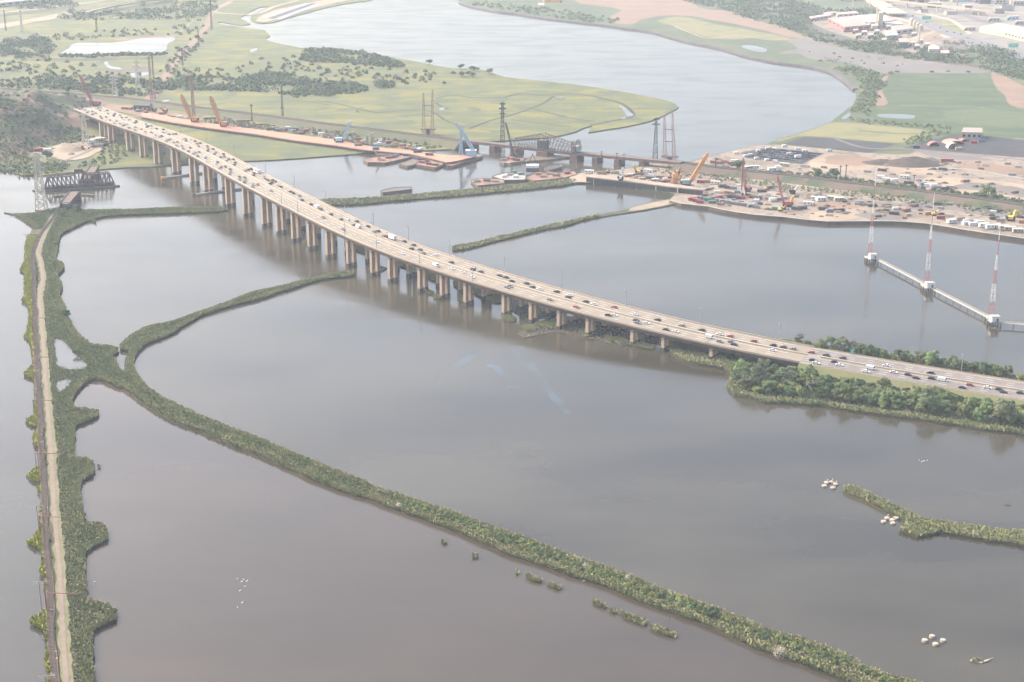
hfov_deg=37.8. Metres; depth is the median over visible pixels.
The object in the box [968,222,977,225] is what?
shipping container
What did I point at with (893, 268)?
walkway
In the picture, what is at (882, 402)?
tree
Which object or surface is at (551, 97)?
creek
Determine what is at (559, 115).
creek
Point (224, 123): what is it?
crawler crane
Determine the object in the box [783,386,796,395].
tree
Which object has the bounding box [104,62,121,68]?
stream
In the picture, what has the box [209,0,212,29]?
mast tower
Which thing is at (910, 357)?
tree
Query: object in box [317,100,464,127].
creek
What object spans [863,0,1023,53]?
urban ground
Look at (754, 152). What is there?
car park
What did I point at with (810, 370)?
tree
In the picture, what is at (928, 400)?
tree
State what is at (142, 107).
shed
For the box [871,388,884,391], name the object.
tree
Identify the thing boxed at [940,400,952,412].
tree
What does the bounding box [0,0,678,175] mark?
marsh
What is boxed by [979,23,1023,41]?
warehouse
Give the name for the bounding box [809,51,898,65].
wood
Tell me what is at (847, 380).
tree
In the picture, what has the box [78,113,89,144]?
transmission tower
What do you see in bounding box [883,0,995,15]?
highway viaduct
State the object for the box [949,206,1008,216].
gravel patch
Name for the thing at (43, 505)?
railway track
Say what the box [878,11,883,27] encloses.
tower block
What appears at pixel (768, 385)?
tree
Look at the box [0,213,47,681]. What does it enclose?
bay water
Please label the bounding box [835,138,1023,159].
path
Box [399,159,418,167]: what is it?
barge
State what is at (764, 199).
gravel patch
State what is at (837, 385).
tree
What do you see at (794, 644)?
shrub
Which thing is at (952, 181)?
sandy patch
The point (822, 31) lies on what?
rail corridor
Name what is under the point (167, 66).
wood
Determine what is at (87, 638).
reeds
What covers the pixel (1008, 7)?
building
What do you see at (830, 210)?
shipping container
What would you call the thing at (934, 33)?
stockpile
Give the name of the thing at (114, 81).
transmission tower
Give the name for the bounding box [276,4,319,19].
paved lot
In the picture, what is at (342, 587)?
lagoon water
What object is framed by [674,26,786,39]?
dirt track
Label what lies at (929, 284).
equipment hut
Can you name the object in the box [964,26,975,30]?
building
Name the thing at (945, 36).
highway
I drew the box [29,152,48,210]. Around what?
transmission tower
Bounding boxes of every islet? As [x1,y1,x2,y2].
[620,614,646,625]
[843,490,1023,546]
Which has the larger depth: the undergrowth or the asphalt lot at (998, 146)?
the asphalt lot at (998, 146)
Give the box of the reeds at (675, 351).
[668,336,1023,433]
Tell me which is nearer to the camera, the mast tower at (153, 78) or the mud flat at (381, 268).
the mud flat at (381, 268)
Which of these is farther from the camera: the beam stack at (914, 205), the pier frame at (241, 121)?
the pier frame at (241, 121)
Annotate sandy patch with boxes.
[605,173,670,182]
[710,184,780,198]
[806,153,875,170]
[808,208,858,220]
[877,166,937,174]
[923,177,1023,199]
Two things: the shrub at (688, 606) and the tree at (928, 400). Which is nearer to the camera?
the shrub at (688, 606)
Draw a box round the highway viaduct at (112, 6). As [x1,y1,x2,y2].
[84,0,146,13]
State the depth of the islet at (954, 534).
712.55 m
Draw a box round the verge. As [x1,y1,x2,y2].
[36,216,73,681]
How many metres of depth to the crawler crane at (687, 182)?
1439.93 m
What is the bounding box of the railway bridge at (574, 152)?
[461,132,683,166]
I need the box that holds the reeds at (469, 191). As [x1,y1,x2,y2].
[318,178,576,204]
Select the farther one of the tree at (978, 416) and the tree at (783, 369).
the tree at (783, 369)
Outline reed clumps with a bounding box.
[97,236,676,637]
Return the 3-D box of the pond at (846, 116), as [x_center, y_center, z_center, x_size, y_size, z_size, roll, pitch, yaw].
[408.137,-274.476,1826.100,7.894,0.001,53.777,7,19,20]
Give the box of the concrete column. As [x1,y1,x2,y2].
[351,131,354,142]
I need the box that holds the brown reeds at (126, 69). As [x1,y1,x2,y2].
[103,66,151,72]
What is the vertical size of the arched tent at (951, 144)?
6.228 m
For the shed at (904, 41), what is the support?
on the plant yard at (823, 24)
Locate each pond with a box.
[54,339,86,369]
[56,378,70,390]
[62,37,175,53]
[130,72,149,77]
[619,106,632,115]
[741,45,766,51]
[841,113,850,119]
[877,114,915,118]
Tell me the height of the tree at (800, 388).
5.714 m
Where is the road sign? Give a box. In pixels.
[1008,43,1018,47]
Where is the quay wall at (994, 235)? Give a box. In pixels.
[670,200,1023,241]
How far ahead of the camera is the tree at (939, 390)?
877.54 m
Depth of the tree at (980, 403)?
860.96 m
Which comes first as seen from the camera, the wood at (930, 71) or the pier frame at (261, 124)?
the pier frame at (261, 124)
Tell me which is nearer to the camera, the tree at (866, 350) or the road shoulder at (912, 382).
the road shoulder at (912, 382)
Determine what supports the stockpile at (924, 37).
on the plant yard at (823, 24)
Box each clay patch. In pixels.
[815,203,858,208]
[824,154,874,165]
[955,163,1023,174]
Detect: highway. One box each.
[0,6,79,15]
[1,0,106,12]
[884,15,951,37]
[894,13,1023,65]
[942,8,1023,26]
[968,0,1023,5]
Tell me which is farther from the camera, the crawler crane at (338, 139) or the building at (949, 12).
the building at (949, 12)
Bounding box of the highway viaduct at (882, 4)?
[866,0,906,14]
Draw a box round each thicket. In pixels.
[21,206,409,627]
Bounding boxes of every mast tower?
[19,10,22,31]
[148,56,153,99]
[151,56,156,99]
[189,74,194,115]
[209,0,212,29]
[281,86,283,116]
[499,102,505,142]
[652,117,659,158]
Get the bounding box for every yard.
[37,139,112,159]
[104,104,204,120]
[569,139,1023,237]
[812,16,966,59]
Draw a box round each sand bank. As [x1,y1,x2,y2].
[114,37,132,40]
[134,35,174,37]
[570,173,590,181]
[629,200,672,210]
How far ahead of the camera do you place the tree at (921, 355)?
946.59 m
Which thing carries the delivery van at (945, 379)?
on the road at (948, 383)
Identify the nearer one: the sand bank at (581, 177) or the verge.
the verge
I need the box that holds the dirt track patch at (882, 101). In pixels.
[874,76,887,105]
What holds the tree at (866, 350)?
on the causeway island
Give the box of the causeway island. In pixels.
[668,342,1023,435]
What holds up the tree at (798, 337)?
on the causeway island
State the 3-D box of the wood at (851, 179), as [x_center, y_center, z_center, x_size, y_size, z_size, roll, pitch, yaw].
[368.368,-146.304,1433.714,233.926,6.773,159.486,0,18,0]
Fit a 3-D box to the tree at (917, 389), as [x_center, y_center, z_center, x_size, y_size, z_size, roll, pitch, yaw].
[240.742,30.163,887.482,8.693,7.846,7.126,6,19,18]
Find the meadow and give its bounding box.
[774,122,934,142]
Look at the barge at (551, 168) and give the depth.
1528.93 m
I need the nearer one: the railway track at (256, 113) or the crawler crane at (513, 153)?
the crawler crane at (513, 153)
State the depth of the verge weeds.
821.70 m
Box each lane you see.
[14,86,78,91]
[38,57,160,58]
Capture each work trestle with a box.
[142,113,476,162]
[586,174,706,194]
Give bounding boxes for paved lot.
[262,3,309,17]
[269,3,315,18]
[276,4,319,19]
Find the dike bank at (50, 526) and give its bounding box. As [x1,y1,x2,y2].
[4,208,878,681]
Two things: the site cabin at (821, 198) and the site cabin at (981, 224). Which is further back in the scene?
the site cabin at (821, 198)
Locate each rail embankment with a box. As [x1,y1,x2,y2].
[0,87,468,149]
[671,161,1023,212]
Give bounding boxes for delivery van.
[705,333,714,338]
[866,365,875,369]
[937,376,947,381]
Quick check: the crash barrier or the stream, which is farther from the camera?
the stream
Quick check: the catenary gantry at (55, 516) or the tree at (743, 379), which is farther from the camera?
the tree at (743, 379)
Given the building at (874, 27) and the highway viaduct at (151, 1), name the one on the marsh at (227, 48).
the highway viaduct at (151, 1)
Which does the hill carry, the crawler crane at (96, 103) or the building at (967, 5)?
the crawler crane at (96, 103)
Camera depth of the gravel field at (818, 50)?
2309.35 m
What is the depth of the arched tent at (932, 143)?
1644.83 m
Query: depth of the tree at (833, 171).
1471.49 m
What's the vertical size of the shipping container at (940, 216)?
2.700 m
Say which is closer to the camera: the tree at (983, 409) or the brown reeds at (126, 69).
the tree at (983, 409)
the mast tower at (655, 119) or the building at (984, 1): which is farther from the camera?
the building at (984, 1)
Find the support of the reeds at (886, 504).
on the islet at (954, 534)
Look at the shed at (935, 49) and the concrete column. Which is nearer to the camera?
the concrete column
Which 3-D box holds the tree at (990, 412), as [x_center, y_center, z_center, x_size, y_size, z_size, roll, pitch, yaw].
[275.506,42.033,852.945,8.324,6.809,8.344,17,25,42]
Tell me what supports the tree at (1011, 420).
on the causeway island
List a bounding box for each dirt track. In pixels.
[64,142,106,160]
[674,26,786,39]
[804,37,992,70]
[900,105,984,107]
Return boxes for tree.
[42,150,52,159]
[61,310,70,316]
[72,349,82,354]
[73,206,82,211]
[702,606,715,615]
[729,160,745,167]
[731,370,740,376]
[732,358,748,371]
[733,371,752,382]
[737,374,752,389]
[738,355,747,361]
[749,377,759,385]
[750,364,767,384]
[752,386,762,392]
[757,358,770,368]
[761,380,777,392]
[765,375,775,380]
[766,365,777,373]
[772,372,782,380]
[776,383,787,392]
[779,365,795,377]
[780,370,796,385]
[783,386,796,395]
[787,366,803,372]
[788,381,799,389]
[794,333,803,342]
[795,370,810,385]
[795,385,805,393]
[799,390,806,397]
[804,364,818,376]
[806,376,824,390]
[812,167,822,174]
[814,384,829,397]
[815,338,826,346]
[821,374,831,382]
[825,336,837,347]
[825,383,834,391]
[829,168,839,177]
[831,388,843,399]
[832,377,840,382]
[833,381,846,389]
[834,336,847,349]
[839,384,853,401]
[840,377,853,383]
[841,383,856,393]
[845,340,856,350]
[850,381,863,385]
[851,389,864,402]
[852,347,861,354]
[856,343,866,350]
[861,344,875,355]
[862,393,868,400]
[866,393,878,403]
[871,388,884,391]
[874,347,882,353]
[876,377,890,390]
[877,398,887,407]
[878,390,901,406]
[879,349,888,357]
[880,388,898,396]
[890,399,902,409]
[894,349,906,359]
[898,390,906,395]
[898,395,908,400]
[902,399,915,408]
[906,354,914,362]
[908,392,918,400]
[911,385,923,393]
[913,351,926,361]
[914,403,926,411]
[917,392,943,413]
[921,386,936,395]
[924,350,939,363]
[932,386,950,399]
[934,358,945,365]
[939,391,953,403]
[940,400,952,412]
[944,355,957,363]
[949,357,963,368]
[950,393,964,403]
[950,403,957,410]
[957,405,969,417]
[959,359,967,369]
[963,397,977,411]
[967,361,978,371]
[972,411,987,421]
[973,404,992,415]
[977,193,986,196]
[978,184,996,197]
[978,361,993,373]
[978,401,992,409]
[987,408,1000,417]
[988,410,1002,421]
[992,364,1003,376]
[993,399,1018,424]
[1002,365,1013,374]
[1002,407,1018,423]
[1016,373,1023,379]
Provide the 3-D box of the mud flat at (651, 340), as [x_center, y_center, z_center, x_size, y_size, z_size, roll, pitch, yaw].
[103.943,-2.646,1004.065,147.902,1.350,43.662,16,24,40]
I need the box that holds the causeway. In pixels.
[795,347,1023,408]
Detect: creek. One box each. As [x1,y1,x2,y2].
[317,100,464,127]
[437,95,503,97]
[470,96,554,127]
[504,93,634,124]
[530,108,589,120]
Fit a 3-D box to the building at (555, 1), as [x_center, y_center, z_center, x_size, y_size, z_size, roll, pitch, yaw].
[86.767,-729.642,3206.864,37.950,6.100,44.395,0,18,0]
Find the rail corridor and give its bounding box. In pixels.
[762,0,993,67]
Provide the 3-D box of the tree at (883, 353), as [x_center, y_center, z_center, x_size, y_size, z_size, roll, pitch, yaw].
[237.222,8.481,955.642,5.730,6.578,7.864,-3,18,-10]
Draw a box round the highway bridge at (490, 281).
[73,106,813,365]
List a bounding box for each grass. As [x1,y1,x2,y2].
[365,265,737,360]
[670,348,733,366]
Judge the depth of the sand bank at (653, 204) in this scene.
1370.26 m
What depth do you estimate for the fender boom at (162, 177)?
1493.17 m
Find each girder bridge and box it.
[60,190,80,208]
[81,166,99,182]
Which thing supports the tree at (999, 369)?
on the causeway island
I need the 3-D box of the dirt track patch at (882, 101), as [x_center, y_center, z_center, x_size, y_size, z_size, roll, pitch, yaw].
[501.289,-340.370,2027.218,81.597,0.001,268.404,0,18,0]
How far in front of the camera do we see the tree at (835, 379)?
907.01 m
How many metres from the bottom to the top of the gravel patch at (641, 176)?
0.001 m
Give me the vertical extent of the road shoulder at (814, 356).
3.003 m
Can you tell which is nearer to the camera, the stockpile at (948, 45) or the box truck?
the box truck
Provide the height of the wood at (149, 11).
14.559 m
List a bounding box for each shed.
[133,104,152,110]
[874,29,879,34]
[882,30,897,38]
[884,21,902,27]
[891,24,913,34]
[898,38,908,47]
[928,46,938,54]
[940,50,949,56]
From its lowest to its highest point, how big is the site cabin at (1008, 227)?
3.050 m
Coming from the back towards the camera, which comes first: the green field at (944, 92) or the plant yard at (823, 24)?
the plant yard at (823, 24)
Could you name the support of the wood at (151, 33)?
on the marsh at (227, 48)
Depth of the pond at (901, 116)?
1823.00 m
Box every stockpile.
[898,34,912,38]
[910,34,943,40]
[926,31,944,34]
[937,44,961,49]
[953,46,972,50]
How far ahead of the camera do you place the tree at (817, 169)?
1480.78 m
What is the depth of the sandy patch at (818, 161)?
1540.08 m
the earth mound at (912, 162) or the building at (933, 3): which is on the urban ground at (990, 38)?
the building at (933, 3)
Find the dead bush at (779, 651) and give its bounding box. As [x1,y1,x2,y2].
[773,647,784,658]
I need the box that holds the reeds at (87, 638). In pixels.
[9,206,915,681]
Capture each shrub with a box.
[686,604,694,608]
[790,642,796,648]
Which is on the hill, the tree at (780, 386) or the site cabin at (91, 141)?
the site cabin at (91, 141)
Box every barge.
[363,155,410,164]
[380,186,411,194]
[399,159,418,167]
[415,160,443,169]
[446,153,482,167]
[471,178,503,187]
[492,172,525,181]
[499,156,525,165]
[526,172,560,182]
[544,164,562,171]
[558,171,577,178]
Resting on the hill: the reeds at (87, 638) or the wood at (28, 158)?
the wood at (28, 158)
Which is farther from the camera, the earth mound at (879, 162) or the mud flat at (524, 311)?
the earth mound at (879, 162)
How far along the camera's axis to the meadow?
1720.49 m
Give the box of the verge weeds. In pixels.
[34,229,76,681]
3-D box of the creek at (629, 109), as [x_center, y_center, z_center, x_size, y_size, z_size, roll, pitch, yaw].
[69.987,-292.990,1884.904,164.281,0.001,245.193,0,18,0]
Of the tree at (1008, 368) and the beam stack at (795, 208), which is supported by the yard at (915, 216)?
the beam stack at (795, 208)
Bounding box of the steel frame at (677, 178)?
[672,170,683,183]
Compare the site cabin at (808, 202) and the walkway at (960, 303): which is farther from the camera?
the site cabin at (808, 202)
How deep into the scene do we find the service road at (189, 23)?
2772.85 m
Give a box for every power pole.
[31,441,42,465]
[31,506,44,530]
[38,581,46,609]
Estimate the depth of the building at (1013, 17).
2861.32 m
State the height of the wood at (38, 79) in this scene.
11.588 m
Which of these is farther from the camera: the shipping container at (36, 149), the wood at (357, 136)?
the wood at (357, 136)
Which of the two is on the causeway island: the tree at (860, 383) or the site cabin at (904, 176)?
the tree at (860, 383)
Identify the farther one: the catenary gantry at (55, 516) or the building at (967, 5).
the building at (967, 5)
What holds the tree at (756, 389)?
on the causeway island
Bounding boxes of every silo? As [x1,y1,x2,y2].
[909,18,913,26]
[915,22,920,30]
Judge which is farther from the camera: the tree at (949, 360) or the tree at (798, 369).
the tree at (949, 360)
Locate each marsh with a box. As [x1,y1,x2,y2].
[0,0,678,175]
[0,27,157,51]
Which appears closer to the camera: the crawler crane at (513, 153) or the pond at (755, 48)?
the crawler crane at (513, 153)
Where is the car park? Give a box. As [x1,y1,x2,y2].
[741,148,823,163]
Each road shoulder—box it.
[800,362,1023,400]
[806,354,1023,391]
[813,348,1023,382]
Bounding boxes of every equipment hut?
[867,253,878,263]
[922,281,935,292]
[987,314,1001,326]
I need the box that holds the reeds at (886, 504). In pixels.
[843,484,1023,544]
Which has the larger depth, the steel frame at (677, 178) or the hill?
the hill
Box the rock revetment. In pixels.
[458,1,857,90]
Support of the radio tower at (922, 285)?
in the water at (666, 470)
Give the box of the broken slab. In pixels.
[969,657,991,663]
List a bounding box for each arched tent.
[927,141,939,145]
[942,138,964,143]
[945,141,958,147]
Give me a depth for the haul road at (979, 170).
1515.59 m
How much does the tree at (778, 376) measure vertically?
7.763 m
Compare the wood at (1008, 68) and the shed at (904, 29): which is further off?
the shed at (904, 29)
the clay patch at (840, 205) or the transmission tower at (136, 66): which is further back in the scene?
the transmission tower at (136, 66)
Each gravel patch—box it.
[614,174,662,179]
[746,194,795,205]
[830,175,858,179]
[855,212,901,219]
[902,198,944,211]
[913,150,991,160]
[949,183,1023,196]
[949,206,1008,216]
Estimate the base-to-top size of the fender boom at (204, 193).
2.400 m
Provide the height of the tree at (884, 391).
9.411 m
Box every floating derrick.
[455,122,476,157]
[524,154,538,171]
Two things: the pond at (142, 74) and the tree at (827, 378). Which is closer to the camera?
the tree at (827, 378)
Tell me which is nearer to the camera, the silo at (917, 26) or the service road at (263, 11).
the silo at (917, 26)
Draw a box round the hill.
[0,88,108,159]
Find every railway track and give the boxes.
[0,88,457,140]
[8,88,457,139]
[30,206,59,681]
[683,163,1023,205]
[686,162,1023,203]
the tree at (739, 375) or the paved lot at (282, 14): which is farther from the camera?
the paved lot at (282, 14)
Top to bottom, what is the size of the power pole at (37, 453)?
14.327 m
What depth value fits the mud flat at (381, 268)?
1166.11 m
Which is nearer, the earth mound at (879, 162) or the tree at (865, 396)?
the tree at (865, 396)
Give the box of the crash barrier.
[821,356,1023,390]
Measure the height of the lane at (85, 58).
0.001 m
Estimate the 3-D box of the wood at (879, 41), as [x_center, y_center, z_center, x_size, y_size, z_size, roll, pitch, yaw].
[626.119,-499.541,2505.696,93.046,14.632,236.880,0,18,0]
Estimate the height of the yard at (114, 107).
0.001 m
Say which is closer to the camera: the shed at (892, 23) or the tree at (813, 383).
the tree at (813, 383)
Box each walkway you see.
[877,259,924,284]
[932,287,987,317]
[998,321,1023,326]
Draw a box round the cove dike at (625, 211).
[453,199,673,250]
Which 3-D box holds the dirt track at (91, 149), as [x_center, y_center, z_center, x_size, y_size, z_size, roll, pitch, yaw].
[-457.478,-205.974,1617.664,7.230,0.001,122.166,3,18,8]
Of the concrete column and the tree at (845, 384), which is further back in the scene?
the concrete column
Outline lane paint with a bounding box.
[805,349,1023,394]
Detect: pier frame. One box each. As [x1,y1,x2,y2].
[203,117,215,122]
[236,119,250,125]
[255,123,267,129]
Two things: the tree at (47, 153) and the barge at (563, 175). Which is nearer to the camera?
the barge at (563, 175)
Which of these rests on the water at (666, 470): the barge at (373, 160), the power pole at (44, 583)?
the barge at (373, 160)
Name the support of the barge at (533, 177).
on the water at (666, 470)
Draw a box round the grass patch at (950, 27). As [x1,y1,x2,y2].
[920,17,965,32]
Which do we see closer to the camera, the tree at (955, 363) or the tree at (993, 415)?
the tree at (993, 415)
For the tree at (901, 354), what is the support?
on the causeway island
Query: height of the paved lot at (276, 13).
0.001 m
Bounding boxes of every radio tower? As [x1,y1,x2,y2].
[864,170,876,261]
[920,193,934,290]
[984,223,1000,319]
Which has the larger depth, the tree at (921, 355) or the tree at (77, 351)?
the tree at (77, 351)
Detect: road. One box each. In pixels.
[36,229,68,681]
[144,0,233,99]
[174,19,193,34]
[212,0,299,14]
[694,179,1012,215]
[801,349,1023,400]
[929,167,1023,178]
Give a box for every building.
[544,0,561,2]
[809,13,831,21]
[822,11,836,15]
[836,11,858,16]
[871,24,877,30]
[918,9,927,12]
[927,2,940,7]
[944,11,955,14]
[963,4,971,10]
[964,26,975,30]
[972,8,985,13]
[978,0,990,3]
[989,17,999,21]
[993,8,1004,13]
[995,0,1005,3]
[1000,5,1013,10]
[1007,15,1018,19]
[1014,0,1023,5]
[1015,20,1023,24]
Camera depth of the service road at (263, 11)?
3070.26 m
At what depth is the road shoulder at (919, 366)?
927.88 m
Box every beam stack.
[757,189,766,191]
[791,206,801,209]
[867,203,877,206]
[889,211,898,214]
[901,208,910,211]
[909,203,918,206]
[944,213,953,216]
[989,216,999,219]
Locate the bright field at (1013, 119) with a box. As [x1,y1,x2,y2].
[943,109,1023,125]
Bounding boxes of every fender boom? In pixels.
[161,172,202,178]
[192,190,224,195]
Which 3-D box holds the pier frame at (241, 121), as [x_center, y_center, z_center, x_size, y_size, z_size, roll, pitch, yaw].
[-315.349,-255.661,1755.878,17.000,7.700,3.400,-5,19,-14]
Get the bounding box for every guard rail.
[814,364,1023,399]
[828,349,1023,381]
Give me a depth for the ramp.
2815.21 m
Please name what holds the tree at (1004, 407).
on the causeway island
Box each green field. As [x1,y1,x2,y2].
[658,16,789,39]
[872,72,1023,138]
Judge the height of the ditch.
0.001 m
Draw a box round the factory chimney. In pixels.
[875,6,878,23]
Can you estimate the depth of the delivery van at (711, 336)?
964.69 m
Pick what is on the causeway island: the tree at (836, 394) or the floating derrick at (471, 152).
the tree at (836, 394)
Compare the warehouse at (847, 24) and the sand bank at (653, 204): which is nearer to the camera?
the sand bank at (653, 204)
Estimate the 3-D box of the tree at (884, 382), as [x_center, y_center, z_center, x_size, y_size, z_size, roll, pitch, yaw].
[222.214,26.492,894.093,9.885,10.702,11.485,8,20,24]
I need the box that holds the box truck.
[386,234,396,239]
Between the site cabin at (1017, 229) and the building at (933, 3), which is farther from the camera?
the building at (933, 3)
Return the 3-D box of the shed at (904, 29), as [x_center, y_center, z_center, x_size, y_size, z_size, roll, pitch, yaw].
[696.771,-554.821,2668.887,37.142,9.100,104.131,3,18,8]
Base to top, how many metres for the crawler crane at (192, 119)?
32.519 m
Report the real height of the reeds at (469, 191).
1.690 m
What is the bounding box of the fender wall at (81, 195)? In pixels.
[53,194,94,196]
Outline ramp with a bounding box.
[915,12,972,33]
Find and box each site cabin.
[85,139,95,142]
[643,168,652,172]
[710,180,719,184]
[767,167,776,170]
[780,162,788,165]
[803,201,813,205]
[816,196,826,200]
[834,197,844,200]
[900,174,908,178]
[946,218,956,222]
[978,222,989,226]
[985,224,996,228]
[1004,226,1015,230]
[1012,228,1023,231]
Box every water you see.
[0,0,1023,681]
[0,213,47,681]
[74,381,843,681]
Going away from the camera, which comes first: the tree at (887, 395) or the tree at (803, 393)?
the tree at (887, 395)
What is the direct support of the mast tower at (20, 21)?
on the marsh at (227, 48)
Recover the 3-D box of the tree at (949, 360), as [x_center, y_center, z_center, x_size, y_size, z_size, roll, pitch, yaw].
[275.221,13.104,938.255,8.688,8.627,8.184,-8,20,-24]
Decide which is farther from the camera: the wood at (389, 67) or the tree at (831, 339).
the wood at (389, 67)
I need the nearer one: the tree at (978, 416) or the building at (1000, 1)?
the tree at (978, 416)
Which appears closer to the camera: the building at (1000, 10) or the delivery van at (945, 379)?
the delivery van at (945, 379)
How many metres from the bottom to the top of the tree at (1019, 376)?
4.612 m
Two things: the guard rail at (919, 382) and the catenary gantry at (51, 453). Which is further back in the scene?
the guard rail at (919, 382)
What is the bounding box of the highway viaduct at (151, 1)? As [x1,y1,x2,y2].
[132,0,176,4]
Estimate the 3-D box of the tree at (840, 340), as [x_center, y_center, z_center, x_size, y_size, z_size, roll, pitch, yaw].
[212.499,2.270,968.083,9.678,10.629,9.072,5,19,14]
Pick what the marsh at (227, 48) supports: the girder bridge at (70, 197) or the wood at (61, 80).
the wood at (61, 80)
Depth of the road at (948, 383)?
914.15 m
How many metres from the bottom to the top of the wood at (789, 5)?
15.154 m
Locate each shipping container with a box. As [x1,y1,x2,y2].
[33,148,41,151]
[825,208,833,211]
[936,215,944,218]
[940,158,953,161]
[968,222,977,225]
[996,218,1004,221]
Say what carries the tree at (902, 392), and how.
on the causeway island
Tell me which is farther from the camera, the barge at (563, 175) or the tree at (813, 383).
the barge at (563, 175)
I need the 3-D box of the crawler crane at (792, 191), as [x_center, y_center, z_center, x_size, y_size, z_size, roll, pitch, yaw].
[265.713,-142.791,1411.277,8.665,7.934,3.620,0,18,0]
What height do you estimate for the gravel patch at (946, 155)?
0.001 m
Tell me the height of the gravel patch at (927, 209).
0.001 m
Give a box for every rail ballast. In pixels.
[0,87,458,141]
[30,207,59,681]
[681,162,1023,205]
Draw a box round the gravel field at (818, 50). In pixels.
[779,38,989,73]
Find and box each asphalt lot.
[784,137,893,152]
[904,133,1023,156]
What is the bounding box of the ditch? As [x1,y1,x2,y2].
[859,130,1023,138]
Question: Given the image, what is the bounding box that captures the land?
[459,0,1023,204]
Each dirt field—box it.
[0,12,70,27]
[256,0,347,21]
[575,0,803,37]
[991,72,1023,108]
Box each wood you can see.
[0,33,56,57]
[0,48,162,85]
[0,66,168,95]
[0,90,96,133]
[0,97,108,175]
[16,0,78,8]
[37,18,204,39]
[43,76,79,89]
[57,0,217,19]
[58,50,167,57]
[77,142,131,167]
[155,70,322,97]
[156,31,207,85]
[173,66,264,77]
[197,119,441,148]
[241,53,456,83]
[299,46,405,67]
[306,79,368,95]
[373,78,394,88]
[472,1,618,22]
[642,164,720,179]
[683,0,878,27]
[700,171,1023,214]
[774,170,1023,202]
[775,14,944,60]
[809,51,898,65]
[818,58,887,115]
[849,116,950,129]
[861,31,906,52]
[872,70,995,73]
[903,128,949,144]
[916,39,1023,79]
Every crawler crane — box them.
[79,75,100,105]
[150,103,156,111]
[180,94,198,121]
[210,96,227,126]
[334,120,350,142]
[505,123,517,157]
[617,167,623,180]
[633,164,641,172]
[680,153,708,185]
[742,163,751,191]
[776,176,792,206]
[789,185,798,193]
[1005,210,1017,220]
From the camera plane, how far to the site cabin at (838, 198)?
1382.10 m
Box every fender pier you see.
[32,185,119,191]
[522,155,569,162]
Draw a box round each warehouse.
[0,0,31,6]
[32,0,67,3]
[828,16,869,31]
[852,14,894,26]
[961,127,982,139]
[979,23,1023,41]
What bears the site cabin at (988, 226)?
on the yard at (915, 216)
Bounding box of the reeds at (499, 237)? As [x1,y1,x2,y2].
[452,213,599,249]
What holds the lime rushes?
on the dike bank at (50, 526)
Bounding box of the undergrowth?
[725,338,1023,434]
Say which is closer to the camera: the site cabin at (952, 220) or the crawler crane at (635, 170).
the site cabin at (952, 220)
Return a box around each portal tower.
[420,91,435,134]
[661,113,678,159]
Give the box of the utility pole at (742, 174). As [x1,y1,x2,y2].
[741,157,743,189]
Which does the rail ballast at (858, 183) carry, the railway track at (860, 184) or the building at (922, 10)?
the railway track at (860, 184)
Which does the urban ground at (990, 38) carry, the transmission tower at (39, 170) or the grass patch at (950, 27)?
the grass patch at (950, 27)
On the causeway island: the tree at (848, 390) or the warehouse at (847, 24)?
the tree at (848, 390)
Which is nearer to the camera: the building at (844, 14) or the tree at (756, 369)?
the tree at (756, 369)
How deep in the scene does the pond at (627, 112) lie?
1861.21 m
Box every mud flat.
[366,266,386,271]
[512,298,547,318]
[519,316,629,346]
[581,319,660,345]
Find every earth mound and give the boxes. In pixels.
[51,142,90,152]
[862,159,889,165]
[887,156,948,167]
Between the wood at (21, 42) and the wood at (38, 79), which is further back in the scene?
the wood at (21, 42)
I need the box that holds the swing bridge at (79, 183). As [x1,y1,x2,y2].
[44,168,114,188]
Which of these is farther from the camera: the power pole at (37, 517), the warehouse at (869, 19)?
the warehouse at (869, 19)
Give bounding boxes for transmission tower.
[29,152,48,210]
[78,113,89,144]
[109,74,118,95]
[132,60,140,95]
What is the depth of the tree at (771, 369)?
921.77 m
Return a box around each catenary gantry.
[32,400,58,414]
[35,452,65,468]
[38,516,71,535]
[44,592,79,612]
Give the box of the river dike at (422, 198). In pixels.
[328,180,570,205]
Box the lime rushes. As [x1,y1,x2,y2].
[19,233,51,681]

